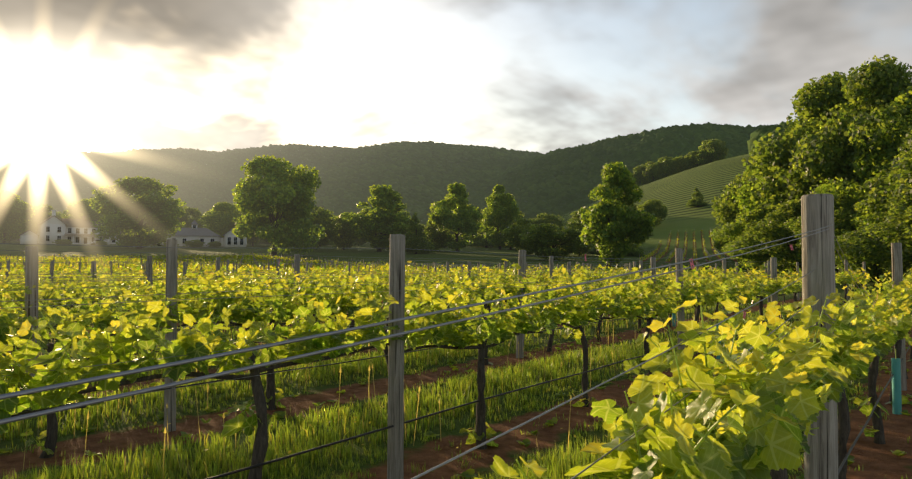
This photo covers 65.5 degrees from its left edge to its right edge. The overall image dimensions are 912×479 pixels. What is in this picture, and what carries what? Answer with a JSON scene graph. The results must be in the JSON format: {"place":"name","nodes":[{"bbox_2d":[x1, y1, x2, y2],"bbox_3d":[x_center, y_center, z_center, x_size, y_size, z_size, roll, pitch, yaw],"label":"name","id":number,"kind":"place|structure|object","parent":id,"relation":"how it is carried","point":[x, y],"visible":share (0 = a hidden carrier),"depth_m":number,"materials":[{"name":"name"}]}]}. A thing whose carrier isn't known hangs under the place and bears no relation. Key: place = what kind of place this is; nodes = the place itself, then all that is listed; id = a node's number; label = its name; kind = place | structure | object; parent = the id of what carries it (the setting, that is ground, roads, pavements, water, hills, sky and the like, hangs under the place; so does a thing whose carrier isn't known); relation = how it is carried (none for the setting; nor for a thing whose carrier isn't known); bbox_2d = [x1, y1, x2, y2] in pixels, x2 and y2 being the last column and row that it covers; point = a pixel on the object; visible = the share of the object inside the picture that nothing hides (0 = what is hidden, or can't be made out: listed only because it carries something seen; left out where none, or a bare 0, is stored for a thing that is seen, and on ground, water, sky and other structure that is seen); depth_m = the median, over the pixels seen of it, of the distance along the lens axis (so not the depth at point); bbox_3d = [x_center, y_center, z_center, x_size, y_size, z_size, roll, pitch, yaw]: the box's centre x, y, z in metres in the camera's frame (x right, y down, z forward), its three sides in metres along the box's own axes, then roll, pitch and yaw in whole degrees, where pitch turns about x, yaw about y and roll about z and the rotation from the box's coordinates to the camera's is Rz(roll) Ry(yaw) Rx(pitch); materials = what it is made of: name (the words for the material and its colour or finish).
{"place":"outdoors","nodes":[
{"label":"outdoors","id":0,"kind":"place"},
{"bbox_2d":[0,154,911,478],"bbox_3d":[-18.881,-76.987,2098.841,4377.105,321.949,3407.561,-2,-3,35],"label":"terrain","id":1,"kind":"structure","parent":0,"point":[674,192],"depth_m":8.72,"materials":[{"name":"plant"}]},
{"bbox_2d":[0,281,35,328],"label":"vine","id":2,"kind":"object","parent":1,"relation":"on","point":[27,290],"visible":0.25,"depth_m":8.72,"materials":[{"name":"green plant"}]},
{"bbox_2d":[0,190,37,242],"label":"tree","id":3,"kind":"object","parent":1,"relation":"on","point":[14,211],"visible":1,"depth_m":251.58,"materials":[{"name":"green plant"}]},
{"bbox_2d":[25,246,37,388],"bbox_3d":[-5.317,1.099,8.897,0.159,2.034,0.139,-1,-2,-7],"label":"post","id":4,"kind":"object","parent":1,"relation":"on","point":[31,266],"visible":0.48,"depth_m":8.87,"materials":[{"name":"grey wood"}]},
{"bbox_2d":[26,204,64,233],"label":"tree","id":5,"kind":"object","parent":1,"relation":"on","point":[41,214],"visible":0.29,"depth_m":290.19,"materials":[{"name":"green plant"}]},
{"bbox_2d":[0,319,102,434],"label":"vine","id":6,"kind":"object","parent":1,"relation":"on","point":[31,349],"visible":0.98,"depth_m":3.27,"materials":[{"name":"green plant"}]},
{"bbox_2d":[0,268,103,328],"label":"vine","id":7,"kind":"object","parent":1,"relation":"on","point":[47,296],"visible":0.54,"depth_m":11.79,"materials":[{"name":"green plant"}]},
{"bbox_2d":[8,268,98,306],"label":"vine","id":8,"kind":"object","parent":1,"relation":"on","point":[72,280],"visible":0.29,"depth_m":20.73,"materials":[{"name":"green plant"}]},
{"bbox_2d":[17,274,122,321],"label":"vine","id":9,"kind":"object","parent":1,"relation":"on","point":[107,291],"visible":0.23,"depth_m":15.33,"materials":[{"name":"green plant"}]},
{"bbox_2d":[19,210,121,243],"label":"farmhouse","id":10,"kind":"object","parent":1,"relation":"on","point":[54,227],"visible":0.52,"depth_m":257.07,"materials":[{"name":"white paint"}]},
{"bbox_2d":[62,199,111,229],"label":"tree","id":11,"kind":"object","parent":1,"relation":"on","point":[82,207],"visible":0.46,"depth_m":267.81,"materials":[{"name":"green plant"}]},
{"bbox_2d":[0,289,187,458],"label":"vine","id":12,"kind":"object","parent":1,"relation":"on","point":[87,317],"visible":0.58,"depth_m":6.24,"materials":[{"name":"green plant"}]},
{"bbox_2d":[21,274,200,386],"bbox_3d":[-4.736,1.302,9.864,1.046,1.652,2.465,-2,-3,35],"label":"vine","id":13,"kind":"object","parent":1,"relation":"on","point":[89,293],"visible":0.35,"depth_m":9.53,"materials":[{"name":"green plant"}]},
{"bbox_2d":[88,176,186,248],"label":"tree","id":14,"kind":"object","parent":1,"relation":"on","point":[155,208],"visible":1,"depth_m":219.08,"materials":[{"name":"green plant"}]},
{"bbox_2d":[85,273,203,350],"bbox_3d":[-5.731,1.456,13.396,0.766,1.647,2.356,-2,-3,35],"label":"vine","id":15,"kind":"object","parent":1,"relation":"on","point":[134,287],"visible":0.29,"depth_m":13.03,"materials":[{"name":"green plant"}]},
{"bbox_2d":[164,239,177,431],"bbox_3d":[-2.904,1.024,7.227,0.117,2.060,0.124,-1,-3,0],"label":"post","id":16,"kind":"object","parent":1,"relation":"on","point":[171,291],"visible":0.71,"depth_m":7.19,"materials":[{"name":"grey wood"}]},
{"bbox_2d":[125,272,224,296],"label":"vine","id":17,"kind":"object","parent":1,"relation":"on","point":[163,285],"visible":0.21,"depth_m":16.63,"materials":[{"name":"green plant"}]},
{"bbox_2d":[175,206,206,230],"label":"tree","id":18,"kind":"object","parent":1,"relation":"on","point":[196,214],"visible":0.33,"depth_m":305.98,"materials":[{"name":"green plant"}]},
{"bbox_2d":[167,220,246,246],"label":"barn house","id":19,"kind":"structure","parent":1,"relation":"on","point":[206,235],"depth_m":260.24,"materials":[{"name":"white paint"}]},
{"bbox_2d":[198,202,246,237],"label":"tree","id":20,"kind":"object","parent":1,"relation":"on","point":[221,220],"visible":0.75,"depth_m":272.37,"materials":[{"name":"green plant"}]},
{"bbox_2d":[34,289,415,478],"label":"vine","id":21,"kind":"object","parent":1,"relation":"on","point":[192,343],"visible":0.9,"depth_m":4.28,"materials":[{"name":"green plant"}]},
{"bbox_2d":[186,274,302,363],"bbox_3d":[-3.447,1.374,11.691,0.942,1.644,2.473,-2,-3,35],"label":"vine","id":22,"kind":"object","parent":1,"relation":"on","point":[252,357],"visible":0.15,"depth_m":11.67,"materials":[{"name":"green plant"}]},
{"bbox_2d":[210,269,296,343],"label":"vine","id":23,"kind":"object","parent":1,"relation":"on","point":[282,280],"visible":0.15,"depth_m":15.49,"materials":[{"name":"green plant"}]},
{"bbox_2d":[177,256,362,409],"bbox_3d":[-2.242,1.145,8.394,1.088,1.857,2.678,-2,-3,35],"label":"vine","id":24,"kind":"object","parent":1,"relation":"on","point":[244,313],"visible":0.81,"depth_m":8.11,"materials":[{"name":"green plant"}]},
{"bbox_2d":[231,155,326,255],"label":"tree","id":25,"kind":"object","parent":1,"relation":"on","point":[286,226],"visible":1,"depth_m":181.88,"materials":[{"name":"green plant"}]},
{"bbox_2d":[278,263,348,322],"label":"vine","id":26,"kind":"object","parent":1,"relation":"on","point":[292,286],"visible":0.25,"depth_m":20.83,"materials":[{"name":"green plant"}]},
{"bbox_2d":[297,207,342,249],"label":"tree","id":27,"kind":"object","parent":1,"relation":"on","point":[328,224],"visible":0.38,"depth_m":228.76,"materials":[{"name":"green plant"}]},
{"bbox_2d":[284,268,363,330],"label":"vine","id":28,"kind":"object","parent":1,"relation":"on","point":[314,283],"visible":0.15,"depth_m":16.97,"materials":[{"name":"green plant"}]},
{"bbox_2d":[295,268,388,353],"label":"vine","id":29,"kind":"object","parent":1,"relation":"on","point":[377,284],"visible":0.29,"depth_m":13.57,"materials":[{"name":"green plant"}]},
{"bbox_2d":[326,213,358,249],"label":"tree","id":30,"kind":"object","parent":1,"relation":"on","point":[346,232],"visible":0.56,"depth_m":244.44,"materials":[{"name":"green plant"}]},
{"bbox_2d":[339,184,416,251],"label":"tree","id":31,"kind":"object","parent":1,"relation":"on","point":[385,219],"visible":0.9,"depth_m":227.46,"materials":[{"name":"green plant"}]},
{"bbox_2d":[327,271,439,368],"bbox_3d":[-1.018,1.288,10.114,0.972,1.696,2.552,-2,-3,35],"label":"vine","id":32,"kind":"object","parent":1,"relation":"on","point":[370,289],"visible":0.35,"depth_m":9.71,"materials":[{"name":"green plant"}]},
{"bbox_2d":[387,234,404,478],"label":"post","id":33,"kind":"object","parent":1,"relation":"on","point":[395,451],"visible":0.96,"depth_m":5.44,"materials":[{"name":"grey wood"}]},
{"bbox_2d":[0,121,794,235],"bbox_3d":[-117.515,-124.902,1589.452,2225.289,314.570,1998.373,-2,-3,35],"label":"hill","id":34,"kind":"structure","parent":1,"relation":"on","point":[419,176],"depth_m":1072.54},
{"bbox_2d":[22,310,781,478],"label":"seed stalks","id":35,"kind":"object","parent":1,"relation":"on","point":[340,371],"visible":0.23,"depth_m":7.76,"materials":[{"name":"beige plant"}]},
{"bbox_2d":[403,212,436,253],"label":"tree","id":36,"kind":"object","parent":1,"relation":"on","point":[413,243],"visible":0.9,"depth_m":213.45,"materials":[{"name":"green plant"}]},
{"bbox_2d":[405,274,460,323],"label":"vine","id":37,"kind":"object","parent":1,"relation":"on","point":[417,287],"visible":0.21,"depth_m":15.64,"materials":[{"name":"green plant"}]},
{"bbox_2d":[0,252,871,301],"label":"vineyard","id":38,"kind":"object","parent":1,"relation":"on","point":[67,263],"visible":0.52,"depth_m":56.02,"materials":[{"name":"green plant"}]},
{"bbox_2d":[422,208,449,249],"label":"tree","id":39,"kind":"object","parent":1,"relation":"on","point":[435,238],"visible":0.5,"depth_m":237.16,"materials":[{"name":"green plant"}]},
{"bbox_2d":[423,269,475,307],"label":"vine","id":40,"kind":"object","parent":1,"relation":"on","point":[440,278],"visible":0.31,"depth_m":20.88,"materials":[{"name":"green plant"}]},
{"bbox_2d":[0,224,906,478],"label":"wires","id":41,"kind":"object","parent":1,"relation":"on","point":[84,381],"visible":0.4,"depth_m":1.39,"materials":[{"name":"grey"}]},
{"bbox_2d":[0,334,911,478],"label":"weeds","id":42,"kind":"object","parent":1,"relation":"on","point":[526,442],"visible":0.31,"depth_m":7.74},
{"bbox_2d":[428,182,486,251],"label":"tree","id":43,"kind":"object","parent":1,"relation":"on","point":[463,218],"visible":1,"depth_m":234.11,"materials":[{"name":"green plant"}]},
{"bbox_2d":[10,287,910,478],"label":"drip irrigation line","id":44,"kind":"object","parent":1,"relation":"on","point":[452,408],"visible":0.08,"depth_m":6.08,"materials":[{"name":"black"}]},
{"bbox_2d":[466,220,493,247],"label":"tree","id":45,"kind":"object","parent":1,"relation":"on","point":[479,240],"visible":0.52,"depth_m":287.33,"materials":[{"name":"green plant"}]},
{"bbox_2d":[454,266,513,319],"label":"vine","id":46,"kind":"object","parent":1,"relation":"on","point":[499,278],"visible":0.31,"depth_m":17.42,"materials":[{"name":"green plant"}]},
{"bbox_2d":[404,266,567,449],"bbox_3d":[0.141,1.126,6.609,1.022,1.744,2.515,-2,-3,35],"label":"vine","id":47,"kind":"object","parent":1,"relation":"on","point":[500,328],"visible":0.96,"depth_m":6.40,"materials":[{"name":"green plant"}]},
{"bbox_2d":[443,272,534,364],"bbox_3d":[0.660,1.386,12.101,0.768,1.669,2.617,-2,-3,35],"label":"vine","id":48,"kind":"object","parent":1,"relation":"on","point":[508,288],"visible":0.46,"depth_m":12.16,"materials":[{"name":"green plant"}]},
{"bbox_2d":[481,184,518,248],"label":"tree","id":49,"kind":"object","parent":1,"relation":"on","point":[499,202],"visible":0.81,"depth_m":258.58,"materials":[{"name":"green plant"}]},
{"bbox_2d":[490,211,524,248],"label":"tree","id":50,"kind":"object","parent":1,"relation":"on","point":[504,227],"visible":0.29,"depth_m":257.43,"materials":[{"name":"green plant"}]},
{"bbox_2d":[502,216,535,254],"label":"tree","id":51,"kind":"object","parent":1,"relation":"on","point":[513,230],"visible":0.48,"depth_m":199.21,"materials":[{"name":"green plant"}]},
{"bbox_2d":[516,250,525,357],"bbox_3d":[1.186,1.234,12.951,0.159,2.090,0.139,2,-1,-37],"label":"post","id":52,"kind":"object","parent":1,"relation":"on","point":[522,264],"visible":0.56,"depth_m":12.90,"materials":[{"name":"grey wood"}]},
{"bbox_2d":[504,265,567,286],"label":"vine","id":53,"kind":"object","parent":1,"relation":"on","point":[535,275],"visible":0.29,"depth_m":19.75,"materials":[{"name":"green plant"}]},
{"bbox_2d":[529,213,566,226],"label":"tree","id":54,"kind":"object","parent":1,"relation":"on","point":[551,219],"visible":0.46,"depth_m":325.37,"materials":[{"name":"green plant"}]},
{"bbox_2d":[524,269,581,351],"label":"vine","id":55,"kind":"object","parent":1,"relation":"on","point":[550,340],"visible":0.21,"depth_m":13.88,"materials":[{"name":"green plant"}]},
{"bbox_2d":[518,223,593,259],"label":"tree","id":56,"kind":"object","parent":1,"relation":"on","point":[544,239],"visible":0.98,"depth_m":163.44,"materials":[{"name":"green plant"}]},
{"bbox_2d":[502,259,641,406],"bbox_3d":[1.521,1.161,8.575,1.076,1.832,2.794,-2,-3,35],"label":"vine","id":57,"kind":"object","parent":1,"relation":"on","point":[567,319],"visible":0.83,"depth_m":8.43,"materials":[{"name":"green plant"}]},
{"bbox_2d":[559,221,594,255],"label":"tree","id":58,"kind":"object","parent":1,"relation":"on","point":[577,226],"visible":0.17,"depth_m":195.70,"materials":[{"name":"green plant"}]},
{"bbox_2d":[581,283,619,340],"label":"vine","id":59,"kind":"object","parent":1,"relation":"on","point":[598,337],"visible":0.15,"depth_m":15.79,"materials":[{"name":"green plant"}]},
{"bbox_2d":[585,237,645,255],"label":"tree","id":60,"kind":"object","parent":1,"relation":"on","point":[635,250],"visible":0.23,"depth_m":190.20,"materials":[{"name":"green plant"}]},
{"bbox_2d":[577,161,656,266],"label":"tree","id":61,"kind":"object","parent":1,"relation":"on","point":[613,224],"visible":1,"depth_m":125.40,"materials":[{"name":"green plant"}]},
{"bbox_2d":[474,371,786,478],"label":"vine","id":62,"kind":"object","parent":1,"relation":"on","point":[674,452],"visible":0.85,"depth_m":1.55,"materials":[{"name":"green plant"}]},
{"bbox_2d":[632,164,647,185],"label":"tree","id":63,"kind":"object","parent":1,"relation":"on","point":[638,175],"visible":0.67,"depth_m":607.76,"materials":[{"name":"green plant"}]},
{"bbox_2d":[622,271,664,332],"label":"vine","id":64,"kind":"object","parent":1,"relation":"on","point":[655,287],"visible":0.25,"depth_m":18.13,"materials":[{"name":"green plant"}]},
{"bbox_2d":[610,275,681,374],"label":"vine","id":65,"kind":"object","parent":1,"relation":"on","point":[645,306],"visible":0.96,"depth_m":10.10,"materials":[{"name":"green plant"}]},
{"bbox_2d":[637,199,667,225],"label":"tree","id":66,"kind":"object","parent":1,"relation":"on","point":[652,206],"visible":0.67,"depth_m":287.17,"materials":[{"name":"green plant"}]},
{"bbox_2d":[642,163,664,181],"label":"tree","id":67,"kind":"object","parent":1,"relation":"on","point":[650,173],"visible":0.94,"depth_m":594.24,"materials":[{"name":"green plant"}]},
{"bbox_2d":[655,156,677,178],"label":"tree","id":68,"kind":"object","parent":1,"relation":"on","point":[663,162],"visible":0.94,"depth_m":594.11,"materials":[{"name":"green plant"}]},
{"bbox_2d":[642,271,692,326],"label":"vine","id":69,"kind":"object","parent":1,"relation":"on","point":[668,282],"visible":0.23,"depth_m":19.43,"materials":[{"name":"green plant"}]},
{"bbox_2d":[675,248,684,349],"bbox_3d":[3.576,1.177,11.290,0.158,2.079,0.119,-3,-4,57],"label":"post","id":70,"kind":"object","parent":1,"relation":"on","point":[680,314],"visible":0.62,"depth_m":11.27,"materials":[{"name":"grey wood"}]},
{"bbox_2d":[674,156,689,173],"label":"tree","id":71,"kind":"object","parent":1,"relation":"on","point":[680,163],"visible":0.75,"depth_m":598.18,"materials":[{"name":"green plant"}]},
{"bbox_2d":[637,227,740,262],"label":"vineyard rows","id":72,"kind":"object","parent":1,"relation":"on","point":[671,256],"depth_m":199.79,"materials":[{"name":"green plant"}]},
{"bbox_2d":[663,266,725,354],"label":"vine","id":73,"kind":"object","parent":1,"relation":"on","point":[697,290],"visible":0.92,"depth_m":11.85,"materials":[{"name":"green plant"}]},
{"bbox_2d":[685,187,707,206],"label":"tree","id":74,"kind":"object","parent":1,"relation":"on","point":[695,202],"visible":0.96,"depth_m":321.44,"materials":[{"name":"green plant"}]},
{"bbox_2d":[684,151,710,167],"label":"tree","id":75,"kind":"object","parent":1,"relation":"on","point":[695,157],"visible":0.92,"depth_m":582.54,"materials":[{"name":"green plant"}]},
{"bbox_2d":[698,139,725,163],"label":"tree","id":76,"kind":"object","parent":1,"relation":"on","point":[714,150],"visible":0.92,"depth_m":577.88,"materials":[{"name":"green plant"}]},
{"bbox_2d":[704,267,732,312],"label":"vine","id":77,"kind":"object","parent":1,"relation":"on","point":[720,273],"visible":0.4,"depth_m":23.45,"materials":[{"name":"green plant"}]},
{"bbox_2d":[710,170,751,260],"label":"tree","id":78,"kind":"object","parent":1,"relation":"on","point":[724,214],"visible":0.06,"depth_m":118.36,"materials":[{"name":"green plant"}]},
{"bbox_2d":[711,272,757,339],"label":"vine","id":79,"kind":"object","parent":1,"relation":"on","point":[737,290],"visible":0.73,"depth_m":13.83,"materials":[{"name":"green plant"}]},
{"bbox_2d":[623,293,871,478],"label":"vine","id":80,"kind":"object","parent":1,"relation":"on","point":[805,380],"visible":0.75,"depth_m":2.08,"materials":[{"name":"green plant"}]},
{"bbox_2d":[708,209,794,272],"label":"tree","id":81,"kind":"object","parent":1,"relation":"on","point":[751,219],"visible":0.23,"depth_m":87.45,"materials":[{"name":"green plant"}]},
{"bbox_2d":[720,143,792,258],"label":"tree","id":82,"kind":"object","parent":1,"relation":"on","point":[727,197],"depth_m":99.51,"materials":[{"name":"green plant"}]},
{"bbox_2d":[729,199,801,272],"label":"tree","id":83,"kind":"object","parent":1,"relation":"on","point":[782,213],"visible":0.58,"depth_m":77.79,"materials":[{"name":"green plant"}]},
{"bbox_2d":[741,272,789,323],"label":"vine","id":84,"kind":"object","parent":1,"relation":"on","point":[767,288],"visible":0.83,"depth_m":16.05,"materials":[{"name":"green plant"}]},
{"bbox_2d":[731,118,814,214],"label":"tree","id":85,"kind":"object","parent":1,"relation":"on","point":[747,204],"visible":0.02,"depth_m":93.03,"materials":[{"name":"green plant"}]},
{"bbox_2d":[770,257,777,330],"bbox_3d":[7.634,1.431,17.010,0.159,2.006,0.139,-1,0,34],"label":"post","id":86,"kind":"object","parent":1,"relation":"on","point":[773,267],"visible":0.44,"depth_m":16.96,"materials":[{"name":"grey wood"}]},
{"bbox_2d":[787,275,801,320],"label":"vine","id":87,"kind":"object","parent":1,"relation":"on","point":[797,287],"visible":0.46,"depth_m":19.45,"materials":[{"name":"green plant"}]},
{"bbox_2d":[741,71,878,224],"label":"tree","id":88,"kind":"object","parent":1,"relation":"on","point":[775,171],"visible":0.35,"depth_m":85.28,"materials":[{"name":"green plant"}]},
{"bbox_2d":[801,194,837,478],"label":"post","id":89,"kind":"object","parent":1,"relation":"on","point":[818,282],"visible":0.67,"depth_m":3.77,"materials":[{"name":"grey wood"}]},
{"bbox_2d":[741,288,902,478],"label":"vine","id":90,"kind":"object","parent":1,"relation":"on","point":[874,338],"visible":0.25,"depth_m":4.69,"materials":[{"name":"green plant"}]},
{"bbox_2d":[784,194,869,272],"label":"tree","id":91,"kind":"object","parent":1,"relation":"on","point":[844,206],"visible":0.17,"depth_m":70.39,"materials":[{"name":"green plant"}]},
{"bbox_2d":[835,269,852,304],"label":"vine","id":92,"kind":"object","parent":1,"relation":"on","point":[845,279],"visible":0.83,"depth_m":27.38,"materials":[{"name":"green plant"}]},
{"bbox_2d":[789,54,911,261],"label":"tree","id":93,"kind":"object","parent":1,"relation":"on","point":[878,83],"visible":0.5,"depth_m":75.71,"materials":[{"name":"green plant"}]},
{"bbox_2d":[810,86,911,212],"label":"tree","id":94,"kind":"object","parent":1,"relation":"on","point":[902,100],"visible":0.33,"depth_m":71.20,"materials":[{"name":"green plant"}]},
{"bbox_2d":[834,198,910,282],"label":"tree","id":95,"kind":"object","parent":1,"relation":"on","point":[864,218],"visible":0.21,"depth_m":66.50,"materials":[{"name":"green plant"}]},
{"bbox_2d":[837,186,911,278],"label":"tree","id":96,"kind":"object","parent":1,"relation":"on","point":[868,242],"visible":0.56,"depth_m":59.79,"materials":[{"name":"green plant"}]},
{"bbox_2d":[839,283,911,443],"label":"vine","id":97,"kind":"object","parent":1,"relation":"on","point":[899,332],"visible":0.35,"depth_m":6.65,"materials":[{"name":"green plant"}]},
{"bbox_2d":[842,278,911,404],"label":"vine","id":98,"kind":"object","parent":1,"relation":"on","point":[898,343],"visible":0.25,"depth_m":8.48,"materials":[{"name":"green plant"}]},
{"bbox_2d":[858,148,908,213],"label":"tree","id":99,"kind":"object","parent":1,"relation":"on","point":[874,194],"visible":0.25,"depth_m":66.76,"materials":[{"name":"green plant"}]},
{"bbox_2d":[857,270,911,378],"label":"vine","id":100,"kind":"object","parent":1,"relation":"on","point":[908,338],"visible":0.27,"depth_m":10.29,"materials":[{"name":"green plant"}]},
{"bbox_2d":[880,126,911,199],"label":"tree","id":101,"kind":"object","parent":1,"relation":"on","point":[902,180],"visible":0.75,"depth_m":61.48,"materials":[{"name":"green plant"}]},
{"bbox_2d":[880,206,911,260],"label":"tree","id":102,"kind":"object","parent":1,"relation":"on","point":[907,233],"visible":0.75,"depth_m":56.41,"materials":[{"name":"green plant"}]},
{"bbox_2d":[891,349,901,414],"bbox_3d":[4.969,1.611,8.004,0.090,0.744,0.090,-2,-3,35],"label":"grow tube","id":103,"kind":"object","parent":1,"relation":"on","point":[896,386],"visible":0.88,"depth_m":7.97,"materials":[{"name":"teal"}]},
{"bbox_2d":[891,243,906,390],"bbox_3d":[5.997,1.095,9.604,0.153,2.107,0.134,-1,-4,34],"label":"post","id":104,"kind":"object","parent":1,"relation":"on","point":[897,265],"visible":0.42,"depth_m":9.59,"materials":[{"name":"grey wood"}]},
{"bbox_2d":[0,297,911,478],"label":"grass","id":105,"kind":"structure","parent":0,"point":[467,383],"depth_m":7.80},
{"bbox_2d":[0,0,911,153],"label":"sky","id":106,"kind":"structure","parent":0,"point":[541,76],"materials":[{"name":"white"}]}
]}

